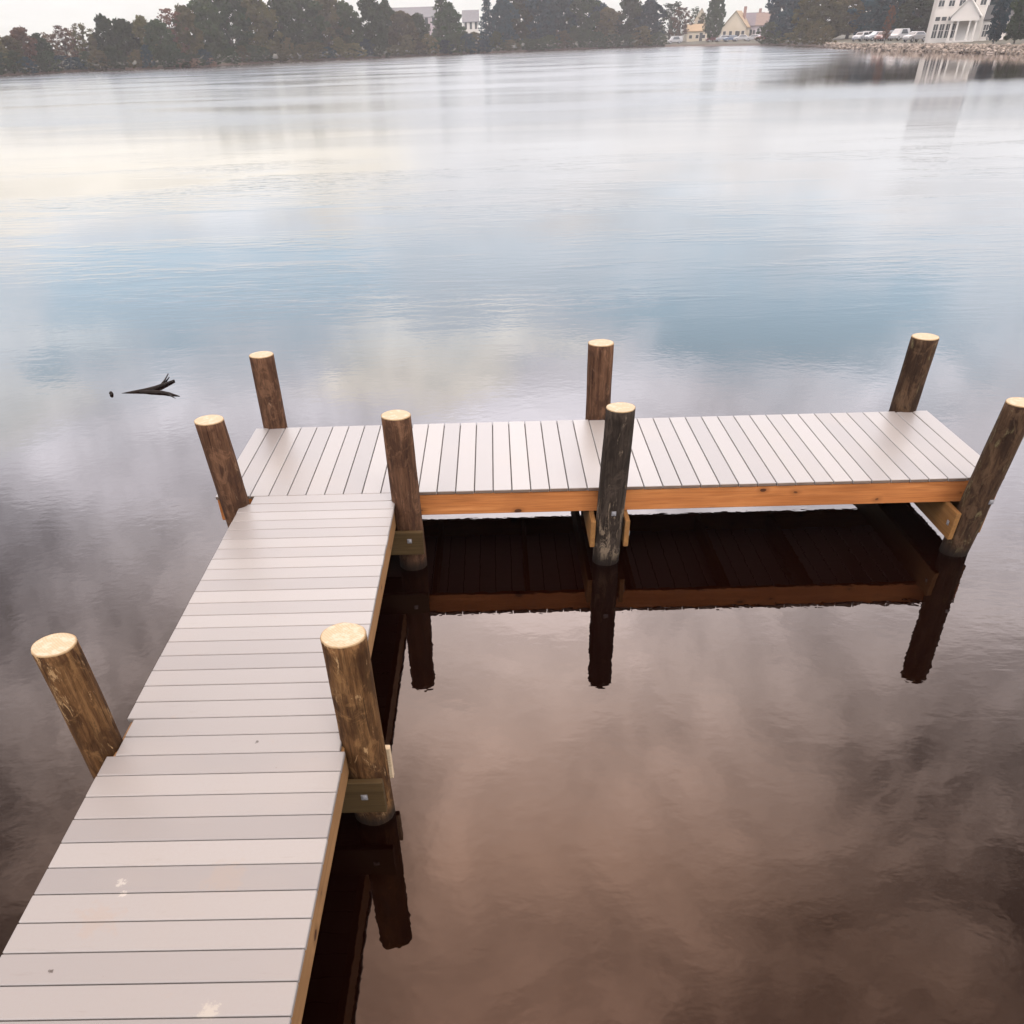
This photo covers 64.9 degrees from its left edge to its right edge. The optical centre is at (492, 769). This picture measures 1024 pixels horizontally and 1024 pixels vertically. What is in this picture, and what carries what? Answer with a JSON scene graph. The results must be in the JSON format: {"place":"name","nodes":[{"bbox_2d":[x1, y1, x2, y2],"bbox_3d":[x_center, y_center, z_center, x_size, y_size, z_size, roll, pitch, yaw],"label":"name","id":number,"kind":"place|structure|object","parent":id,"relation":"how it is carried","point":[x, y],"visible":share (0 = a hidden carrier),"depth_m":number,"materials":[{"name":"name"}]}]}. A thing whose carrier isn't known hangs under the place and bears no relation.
{"place":"outdoors","nodes":[
{"label":"outdoors","id":0,"kind":"place"},
{"bbox_2d":[0,0,866,48],"label":"sky","id":1,"kind":"structure","parent":0,"point":[37,16],"materials":[{"name":"white"}]},
{"bbox_2d":[0,45,1023,1023],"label":"water","id":2,"kind":"structure","parent":0,"point":[741,765],"depth_m":7.44,"materials":[{"name":"grey liquid"}]},
{"bbox_2d":[124,374,178,398],"bbox_3d":[-4.057,-4.800,10.091,0.828,0.058,0.770,13,44,16],"label":"driftwood branch","id":3,"kind":"object","parent":2,"relation":"on","point":[150,389],"visible":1,"depth_m":9.95,"materials":[{"name":"brown wood"}]},
{"bbox_2d":[0,333,1023,1023],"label":"dock","id":4,"kind":"object","parent":2,"relation":"in","point":[242,765],"visible":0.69,"depth_m":4.55,"materials":[{"name":"composite"},{"name":"pine"},{"name":"wood"}]},
{"bbox_2d":[0,22,1023,75],"bbox_3d":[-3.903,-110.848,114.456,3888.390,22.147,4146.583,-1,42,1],"label":"ground","id":5,"kind":"structure","parent":0,"point":[840,38],"depth_m":215.10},
{"bbox_2d":[0,52,15,73],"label":"waterside bush","id":6,"kind":"object","parent":5,"relation":"on","point":[7,67],"visible":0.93,"depth_m":166.23,"materials":[{"name":"green plant"}]},
{"bbox_2d":[0,35,31,66],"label":"broadleaf tree","id":7,"kind":"object","parent":5,"relation":"on","point":[9,43],"visible":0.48,"depth_m":171.06,"materials":[{"name":"green plant"}]},
{"bbox_2d":[6,50,31,73],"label":"waterside bush","id":8,"kind":"object","parent":5,"relation":"on","point":[15,57],"visible":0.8,"depth_m":168.72,"materials":[{"name":"green plant"}]},
{"bbox_2d":[9,25,37,66],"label":"broadleaf tree","id":9,"kind":"object","parent":5,"relation":"on","point":[18,33],"visible":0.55,"depth_m":174.00,"materials":[{"name":"brown plant"}]},
{"bbox_2d":[15,57,37,73],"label":"waterside bush","id":10,"kind":"object","parent":5,"relation":"on","point":[31,63],"visible":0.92,"depth_m":170.96,"materials":[{"name":"green plant"}]},
{"bbox_2d":[26,33,54,63],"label":"broadleaf tree","id":11,"kind":"object","parent":5,"relation":"on","point":[44,45],"visible":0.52,"depth_m":176.72,"materials":[{"name":"green plant"}]},
{"bbox_2d":[30,55,51,71],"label":"waterside bush","id":12,"kind":"object","parent":5,"relation":"on","point":[38,58],"visible":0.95,"depth_m":172.94,"materials":[{"name":"green plant"}]},
{"bbox_2d":[39,51,62,71],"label":"waterside bush","id":13,"kind":"object","parent":5,"relation":"on","point":[46,55],"visible":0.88,"depth_m":174.43,"materials":[{"name":"green plant"}]},
{"bbox_2d":[40,32,65,67],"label":"sparse tree","id":14,"kind":"object","parent":5,"relation":"on","point":[47,38],"visible":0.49,"depth_m":180.06,"materials":[{"name":"brown plant"}]},
{"bbox_2d":[47,55,76,69],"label":"waterside bush","id":15,"kind":"object","parent":5,"relation":"on","point":[65,62],"visible":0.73,"depth_m":177.23,"materials":[{"name":"green plant"}]},
{"bbox_2d":[50,25,78,64],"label":"sparse tree","id":16,"kind":"object","parent":5,"relation":"on","point":[65,47],"visible":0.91,"depth_m":181.40,"materials":[{"name":"brown plant"}]},
{"bbox_2d":[70,23,97,63],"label":"sparse tree","id":17,"kind":"object","parent":5,"relation":"on","point":[82,32],"visible":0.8,"depth_m":184.60,"materials":[{"name":"brown plant"}]},
{"bbox_2d":[87,50,115,70],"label":"waterside bush","id":18,"kind":"object","parent":5,"relation":"on","point":[97,53],"visible":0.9,"depth_m":181.21,"materials":[{"name":"green plant"}]},
{"bbox_2d":[92,13,124,63],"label":"broadleaf tree","id":19,"kind":"object","parent":5,"relation":"on","point":[102,23],"visible":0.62,"depth_m":183.90,"materials":[{"name":"green plant"}]},
{"bbox_2d":[99,45,124,69],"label":"waterside bush","id":20,"kind":"object","parent":5,"relation":"on","point":[108,51],"visible":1,"depth_m":181.42,"materials":[{"name":"green plant"}]},
{"bbox_2d":[104,18,142,62],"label":"broadleaf tree","id":21,"kind":"object","parent":5,"relation":"on","point":[124,44],"visible":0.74,"depth_m":183.79,"materials":[{"name":"green plant"}]},
{"bbox_2d":[127,49,147,67],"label":"waterside bush","id":22,"kind":"object","parent":5,"relation":"on","point":[136,53],"visible":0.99,"depth_m":181.44,"materials":[{"name":"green plant"}]},
{"bbox_2d":[130,15,157,63],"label":"broadleaf tree","id":23,"kind":"object","parent":5,"relation":"on","point":[138,29],"visible":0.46,"depth_m":185.01,"materials":[{"name":"green plant"}]},
{"bbox_2d":[140,44,155,67],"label":"waterside bush","id":24,"kind":"object","parent":5,"relation":"on","point":[146,53],"visible":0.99,"depth_m":181.35,"materials":[{"name":"green plant"}]},
{"bbox_2d":[143,19,180,62],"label":"broadleaf tree","id":25,"kind":"object","parent":5,"relation":"on","point":[160,31],"visible":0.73,"depth_m":183.52,"materials":[{"name":"green plant"}]},
{"bbox_2d":[154,45,171,67],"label":"waterside bush","id":26,"kind":"object","parent":5,"relation":"on","point":[160,49],"visible":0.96,"depth_m":180.98,"materials":[{"name":"green plant"}]},
{"bbox_2d":[161,45,180,67],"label":"waterside bush","id":27,"kind":"object","parent":5,"relation":"on","point":[168,48],"visible":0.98,"depth_m":180.45,"materials":[{"name":"green plant"}]},
{"bbox_2d":[157,8,189,52],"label":"sparse tree","id":28,"kind":"object","parent":5,"relation":"on","point":[166,18],"visible":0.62,"depth_m":186.00,"materials":[{"name":"brown plant"}]},
{"bbox_2d":[168,3,204,57],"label":"broadleaf tree","id":29,"kind":"object","parent":5,"relation":"on","point":[186,17],"visible":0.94,"depth_m":187.96,"materials":[{"name":"green plant"}]},
{"bbox_2d":[186,0,227,55],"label":"broadleaf tree","id":30,"kind":"object","parent":5,"relation":"on","point":[203,10],"visible":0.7,"depth_m":191.92,"materials":[{"name":"green plant"}]},
{"bbox_2d":[206,43,227,64],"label":"waterside bush","id":31,"kind":"object","parent":5,"relation":"on","point":[212,46],"visible":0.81,"depth_m":189.03,"materials":[{"name":"green plant"}]},
{"bbox_2d":[220,47,240,63],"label":"waterside bush","id":32,"kind":"object","parent":5,"relation":"on","point":[229,51],"visible":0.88,"depth_m":194.76,"materials":[{"name":"green plant"}]},
{"bbox_2d":[204,0,257,58],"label":"broadleaf tree","id":33,"kind":"object","parent":5,"relation":"on","point":[228,8],"visible":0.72,"depth_m":198.27,"materials":[{"name":"green plant"}]},
{"bbox_2d":[234,45,250,62],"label":"waterside bush","id":34,"kind":"object","parent":5,"relation":"on","point":[241,48],"visible":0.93,"depth_m":198.75,"materials":[{"name":"green plant"}]},
{"bbox_2d":[238,45,266,61],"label":"waterside bush","id":35,"kind":"object","parent":5,"relation":"on","point":[250,49],"visible":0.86,"depth_m":201.22,"materials":[{"name":"green plant"}]},
{"bbox_2d":[231,0,283,53],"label":"broadleaf tree","id":36,"kind":"object","parent":5,"relation":"on","point":[257,13],"visible":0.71,"depth_m":204.33,"materials":[{"name":"green plant"}]},
{"bbox_2d":[266,43,294,61],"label":"waterside bush","id":37,"kind":"object","parent":5,"relation":"on","point":[277,47],"visible":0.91,"depth_m":206.76,"materials":[{"name":"green plant"}]},
{"bbox_2d":[262,0,301,53],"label":"broadleaf tree","id":38,"kind":"object","parent":5,"relation":"on","point":[283,9],"visible":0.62,"depth_m":209.76,"materials":[{"name":"green plant"}]},
{"bbox_2d":[291,44,315,60],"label":"waterside bush","id":39,"kind":"object","parent":5,"relation":"on","point":[298,50],"visible":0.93,"depth_m":211.45,"materials":[{"name":"green plant"}]},
{"bbox_2d":[284,0,330,56],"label":"broadleaf tree","id":40,"kind":"object","parent":5,"relation":"on","point":[309,31],"visible":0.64,"depth_m":214.11,"materials":[{"name":"green plant"}]},
{"bbox_2d":[301,41,328,58],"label":"waterside bush","id":41,"kind":"object","parent":5,"relation":"on","point":[318,49],"visible":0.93,"depth_m":213.58,"materials":[{"name":"green plant"}]},
{"bbox_2d":[312,0,351,53],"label":"broadleaf tree","id":42,"kind":"object","parent":5,"relation":"on","point":[327,12],"visible":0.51,"depth_m":219.19,"materials":[{"name":"green plant"}]},
{"bbox_2d":[329,37,348,56],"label":"waterside bush","id":43,"kind":"object","parent":5,"relation":"on","point":[338,41],"visible":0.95,"depth_m":218.33,"materials":[{"name":"green plant"}]},
{"bbox_2d":[329,0,364,53],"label":"broadleaf tree","id":44,"kind":"object","parent":5,"relation":"on","point":[344,11],"visible":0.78,"depth_m":220.79,"materials":[{"name":"green plant"}]},
{"bbox_2d":[340,43,367,57],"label":"waterside bush","id":45,"kind":"object","parent":5,"relation":"on","point":[355,46],"visible":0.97,"depth_m":220.33,"materials":[{"name":"green plant"}]},
{"bbox_2d":[356,0,389,51],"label":"broadleaf tree","id":46,"kind":"object","parent":5,"relation":"on","point":[370,12],"visible":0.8,"depth_m":224.49,"materials":[{"name":"green plant"}]},
{"bbox_2d":[370,36,391,57],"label":"waterside bush","id":47,"kind":"object","parent":5,"relation":"on","point":[380,43],"visible":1,"depth_m":223.52,"materials":[{"name":"green plant"}]},
{"bbox_2d":[373,0,400,52],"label":"broadleaf tree","id":48,"kind":"object","parent":5,"relation":"on","point":[386,8],"visible":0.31,"depth_m":229.36,"materials":[{"name":"green plant"}]},
{"bbox_2d":[386,10,419,49],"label":"broadleaf tree","id":49,"kind":"object","parent":5,"relation":"on","point":[400,19],"visible":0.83,"depth_m":229.13,"materials":[{"name":"green plant"}]},
{"bbox_2d":[398,34,417,54],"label":"waterside bush","id":50,"kind":"object","parent":5,"relation":"on","point":[407,37],"visible":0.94,"depth_m":229.22,"materials":[{"name":"green plant"}]},
{"bbox_2d":[389,6,436,38],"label":"long building","id":51,"kind":"structure","parent":5,"relation":"on","point":[428,13],"depth_m":290.93,"materials":[{"name":"white"}]},
{"bbox_2d":[407,12,430,47],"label":"broadleaf tree","id":52,"kind":"object","parent":5,"relation":"on","point":[419,22],"visible":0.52,"depth_m":233.31,"materials":[{"name":"green plant"}]},
{"bbox_2d":[420,33,440,54],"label":"waterside bush","id":53,"kind":"object","parent":5,"relation":"on","point":[430,39],"visible":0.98,"depth_m":231.02,"materials":[{"name":"green plant"}]},
{"bbox_2d":[427,0,454,49],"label":"conifer tree","id":54,"kind":"object","parent":5,"relation":"on","point":[439,33],"visible":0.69,"depth_m":235.91,"materials":[{"name":"green plant"}]},
{"bbox_2d":[434,1,465,49],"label":"broadleaf tree","id":55,"kind":"object","parent":5,"relation":"on","point":[454,16],"visible":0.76,"depth_m":235.50,"materials":[{"name":"green plant"}]},
{"bbox_2d":[444,32,469,53],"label":"waterside bush","id":56,"kind":"object","parent":5,"relation":"on","point":[456,36],"visible":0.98,"depth_m":235.64,"materials":[{"name":"green plant"}]},
{"bbox_2d":[457,33,479,53],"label":"waterside bush","id":57,"kind":"object","parent":5,"relation":"on","point":[468,44],"visible":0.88,"depth_m":237.22,"materials":[{"name":"green plant"}]},
{"bbox_2d":[462,10,478,37],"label":"white house","id":58,"kind":"structure","parent":5,"relation":"on","point":[470,19],"depth_m":279.02,"materials":[{"name":"paint"}]},
{"bbox_2d":[476,0,500,47],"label":"conifer tree","id":59,"kind":"object","parent":5,"relation":"on","point":[486,32],"visible":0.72,"depth_m":243.65,"materials":[{"name":"green plant"}]},
{"bbox_2d":[486,31,505,50],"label":"waterside bush","id":60,"kind":"object","parent":5,"relation":"on","point":[496,38],"visible":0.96,"depth_m":242.53,"materials":[{"name":"green plant"}]},
{"bbox_2d":[489,0,519,48],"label":"broadleaf tree","id":61,"kind":"object","parent":5,"relation":"on","point":[503,25],"visible":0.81,"depth_m":243.83,"materials":[{"name":"green plant"}]},
{"bbox_2d":[507,0,539,44],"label":"broadleaf tree","id":62,"kind":"object","parent":5,"relation":"on","point":[519,28],"visible":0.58,"depth_m":247.52,"materials":[{"name":"green plant"}]},
{"bbox_2d":[520,0,555,41],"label":"broadleaf tree","id":63,"kind":"object","parent":5,"relation":"on","point":[536,8],"visible":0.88,"depth_m":247.45,"materials":[{"name":"green plant"}]},
{"bbox_2d":[535,35,562,48],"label":"waterside bush","id":64,"kind":"object","parent":5,"relation":"on","point":[548,39],"visible":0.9,"depth_m":248.37,"materials":[{"name":"green plant"}]},
{"bbox_2d":[539,0,579,45],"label":"broadleaf tree","id":65,"kind":"object","parent":5,"relation":"on","point":[560,11],"visible":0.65,"depth_m":250.49,"materials":[{"name":"green plant"}]},
{"bbox_2d":[554,30,575,48],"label":"waterside bush","id":66,"kind":"object","parent":5,"relation":"on","point":[565,35],"visible":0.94,"depth_m":250.45,"materials":[{"name":"green plant"}]},
{"bbox_2d":[565,26,583,47],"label":"waterside bush","id":67,"kind":"object","parent":5,"relation":"on","point":[576,29],"visible":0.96,"depth_m":251.20,"materials":[{"name":"green plant"}]},
{"bbox_2d":[565,0,602,41],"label":"broadleaf tree","id":68,"kind":"object","parent":5,"relation":"on","point":[584,6],"visible":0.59,"depth_m":253.42,"materials":[{"name":"green plant"}]},
{"bbox_2d":[578,30,600,47],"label":"waterside bush","id":69,"kind":"object","parent":5,"relation":"on","point":[590,34],"visible":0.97,"depth_m":253.16,"materials":[{"name":"green plant"}]},
{"bbox_2d":[593,6,624,41],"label":"broadleaf tree","id":70,"kind":"object","parent":5,"relation":"on","point":[606,25],"visible":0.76,"depth_m":255.13,"materials":[{"name":"green plant"}]},
{"bbox_2d":[614,34,639,46],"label":"waterside bush","id":71,"kind":"object","parent":5,"relation":"on","point":[628,41],"visible":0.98,"depth_m":252.57,"materials":[{"name":"green plant"}]},
{"bbox_2d":[615,0,645,40],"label":"broadleaf tree","id":72,"kind":"object","parent":5,"relation":"on","point":[632,9],"visible":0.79,"depth_m":253.72,"materials":[{"name":"green plant"}]},
{"bbox_2d":[630,26,652,45],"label":"waterside bush","id":73,"kind":"object","parent":5,"relation":"on","point":[644,30],"visible":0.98,"depth_m":250.82,"materials":[{"name":"green plant"}]},
{"bbox_2d":[634,0,667,40],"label":"broadleaf tree","id":74,"kind":"object","parent":5,"relation":"on","point":[651,18],"visible":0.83,"depth_m":252.29,"materials":[{"name":"green plant"}]},
{"bbox_2d":[644,32,668,45],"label":"waterside bush","id":75,"kind":"object","parent":5,"relation":"on","point":[657,36],"visible":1,"depth_m":249.42,"materials":[{"name":"green plant"}]},
{"bbox_2d":[660,1,684,39],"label":"sparse tree","id":76,"kind":"object","parent":5,"relation":"on","point":[671,12],"visible":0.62,"depth_m":266.09,"materials":[{"name":"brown plant"}]},
{"bbox_2d":[668,7,692,35],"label":"sparse tree","id":77,"kind":"object","parent":5,"relation":"on","point":[683,27],"visible":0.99,"depth_m":258.59,"materials":[{"name":"brown plant"}]},
{"bbox_2d":[684,24,706,41],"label":"cream house","id":78,"kind":"structure","parent":5,"relation":"on","point":[695,32],"depth_m":265.80,"materials":[{"name":"beige paint"}]},
{"bbox_2d":[702,0,725,41],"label":"broadleaf tree","id":79,"kind":"object","parent":5,"relation":"on","point":[714,17],"visible":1,"depth_m":247.69,"materials":[{"name":"green plant"}]},
{"bbox_2d":[720,6,750,40],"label":"cream house","id":80,"kind":"structure","parent":5,"relation":"on","point":[737,24],"depth_m":255.26,"materials":[{"name":"beige paint"}]},
{"bbox_2d":[746,8,764,36],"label":"mauve house","id":81,"kind":"structure","parent":5,"relation":"on","point":[751,18],"depth_m":257.93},
{"bbox_2d":[755,12,774,36],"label":"brown roofed house","id":82,"kind":"structure","parent":5,"relation":"on","point":[762,19],"depth_m":248.86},
{"bbox_2d":[754,22,783,43],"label":"waterside bush","id":83,"kind":"object","parent":5,"relation":"on","point":[767,35],"visible":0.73,"depth_m":214.80,"materials":[{"name":"green plant"}]},
{"bbox_2d":[763,0,787,39],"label":"broadleaf tree","id":84,"kind":"object","parent":5,"relation":"on","point":[777,7],"visible":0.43,"depth_m":218.20,"materials":[{"name":"green plant"}]},
{"bbox_2d":[774,0,807,40],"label":"broadleaf tree","id":85,"kind":"object","parent":5,"relation":"on","point":[786,26],"visible":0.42,"depth_m":207.50,"materials":[{"name":"green plant"}]},
{"bbox_2d":[791,26,814,44],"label":"waterside bush","id":86,"kind":"object","parent":5,"relation":"on","point":[798,30],"visible":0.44,"depth_m":192.41,"materials":[{"name":"green plant"}]},
{"bbox_2d":[791,0,827,40],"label":"broadleaf tree","id":87,"kind":"object","parent":5,"relation":"on","point":[809,6],"visible":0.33,"depth_m":191.51,"materials":[{"name":"green plant"}]},
{"bbox_2d":[803,21,824,44],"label":"waterside bush","id":88,"kind":"object","parent":5,"relation":"on","point":[817,25],"visible":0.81,"depth_m":181.38,"materials":[{"name":"green plant"}]},
{"bbox_2d":[813,25,836,44],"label":"waterside bush","id":89,"kind":"object","parent":5,"relation":"on","point":[827,29],"visible":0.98,"depth_m":170.72,"materials":[{"name":"green plant"}]},
{"bbox_2d":[802,0,849,39],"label":"broadleaf tree","id":90,"kind":"object","parent":5,"relation":"on","point":[832,10],"visible":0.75,"depth_m":185.44,"materials":[{"name":"green plant"}]},
{"bbox_2d":[830,0,865,38],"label":"broadleaf tree","id":91,"kind":"object","parent":5,"relation":"on","point":[847,4],"visible":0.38,"depth_m":188.01,"materials":[{"name":"green plant"}]},
{"bbox_2d":[846,0,881,35],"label":"broadleaf tree","id":92,"kind":"object","parent":5,"relation":"on","point":[870,6],"visible":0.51,"depth_m":185.59,"materials":[{"name":"green plant"}]},
{"bbox_2d":[882,5,895,43],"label":"sparse tree","id":93,"kind":"object","parent":5,"relation":"on","point":[889,20],"visible":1,"depth_m":140.85,"materials":[{"name":"brown plant"}]},
{"bbox_2d":[867,0,921,30],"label":"broadleaf tree","id":94,"kind":"object","parent":5,"relation":"on","point":[880,14],"visible":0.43,"depth_m":173.57,"materials":[{"name":"green plant"}]},
{"bbox_2d":[888,28,909,40],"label":"parked car","id":95,"kind":"object","parent":5,"relation":"on","point":[898,34],"visible":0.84,"depth_m":158.96,"materials":[{"name":"paint"}]},
{"bbox_2d":[887,0,933,32],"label":"broadleaf tree","id":96,"kind":"object","parent":5,"relation":"on","point":[924,7],"visible":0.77,"depth_m":168.53,"materials":[{"name":"green plant"}]},
{"bbox_2d":[902,31,925,41],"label":"parked car","id":97,"kind":"object","parent":5,"relation":"on","point":[913,35],"visible":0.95,"depth_m":147.27,"materials":[{"name":"paint"}]},
{"bbox_2d":[821,42,1023,53],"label":"riprap","id":98,"kind":"object","parent":5,"relation":"on","point":[976,47],"visible":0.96,"depth_m":122.18,"materials":[{"name":"stone"}]},
{"bbox_2d":[924,0,1013,42],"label":"lakeside house","id":99,"kind":"structure","parent":5,"relation":"on","point":[951,21],"depth_m":135.79,"materials":[{"name":"white paint"}]},
{"bbox_2d":[986,0,1011,43],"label":"broadleaf tree","id":100,"kind":"object","parent":5,"relation":"on","point":[1001,19],"visible":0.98,"depth_m":121.45,"materials":[{"name":"green plant"}]},
{"bbox_2d":[1003,0,1023,43],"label":"broadleaf tree","id":101,"kind":"object","parent":5,"relation":"on","point":[1013,27],"visible":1,"depth_m":117.32,"materials":[{"name":"green plant"}]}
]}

